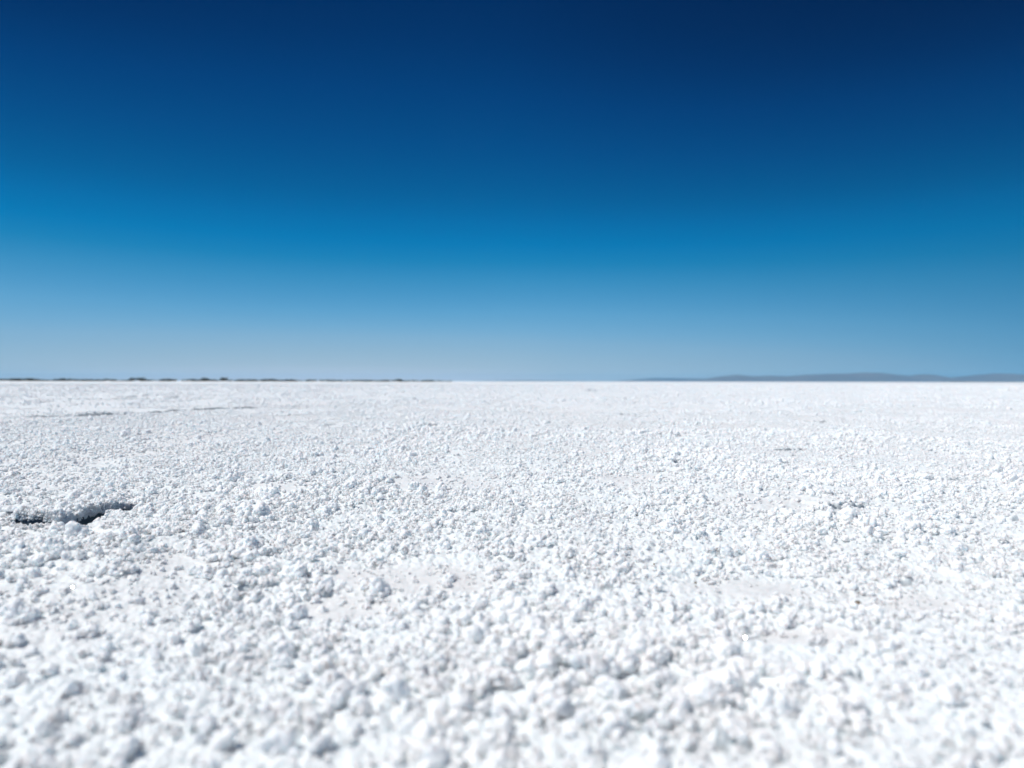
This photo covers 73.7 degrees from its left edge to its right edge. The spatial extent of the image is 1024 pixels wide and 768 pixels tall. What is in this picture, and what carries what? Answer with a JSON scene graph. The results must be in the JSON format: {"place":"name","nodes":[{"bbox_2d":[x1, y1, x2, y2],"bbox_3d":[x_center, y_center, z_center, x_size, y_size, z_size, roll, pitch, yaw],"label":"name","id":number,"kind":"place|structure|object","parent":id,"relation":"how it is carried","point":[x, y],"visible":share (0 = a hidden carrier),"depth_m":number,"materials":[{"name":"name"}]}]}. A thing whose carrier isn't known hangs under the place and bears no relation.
{"place":"outdoors","nodes":[
{"label":"outdoors","id":0,"kind":"place"},
{"bbox_2d":[0,380,1023,767],"bbox_3d":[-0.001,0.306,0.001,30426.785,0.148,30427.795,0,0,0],"label":"ground","id":1,"kind":"structure","parent":0,"point":[870,750],"depth_m":0.96,"materials":[{"name":"white"}]},
{"bbox_2d":[0,504,36,511],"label":"salt plate","id":2,"kind":"object","parent":1,"relation":"on","point":[7,508],"visible":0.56,"depth_m":1.47,"materials":[{"name":"white"}]},
{"bbox_2d":[81,494,128,500],"bbox_3d":[-0.996,0.276,1.659,0.116,0.015,0.066,0,-9,-32],"label":"salt plate","id":3,"kind":"object","parent":1,"relation":"on","point":[115,496],"visible":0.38,"depth_m":1.65,"materials":[{"name":"white"}]},
{"bbox_2d":[0,383,1023,767],"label":"salt clump","id":4,"kind":"object","parent":1,"relation":"on","point":[946,695],"visible":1,"depth_m":1.05,"materials":[{"name":"white stone"}]},
{"bbox_2d":[0,383,1023,767],"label":"salt clump","id":5,"kind":"object","parent":1,"relation":"on","point":[534,643],"visible":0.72,"depth_m":1.09,"materials":[{"name":"white stone"}]},
{"bbox_2d":[0,383,1023,767],"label":"salt clump","id":6,"kind":"object","parent":1,"relation":"on","point":[534,701],"visible":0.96,"depth_m":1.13,"materials":[{"name":"white stone"}]},
{"bbox_2d":[0,0,1023,380],"label":"sky","id":7,"kind":"structure","parent":0,"point":[444,190],"materials":[{"name":"blue"}]},
{"bbox_2d":[498,378,699,381],"bbox_3d":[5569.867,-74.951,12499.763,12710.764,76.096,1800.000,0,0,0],"label":"hills","id":8,"kind":"structure","parent":0,"point":[663,380],"depth_m":12123.84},
{"bbox_2d":[686,373,1023,381],"bbox_3d":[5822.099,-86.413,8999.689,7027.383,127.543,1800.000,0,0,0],"label":"hills","id":9,"kind":"structure","parent":0,"point":[875,377],"depth_m":8483.57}
]}

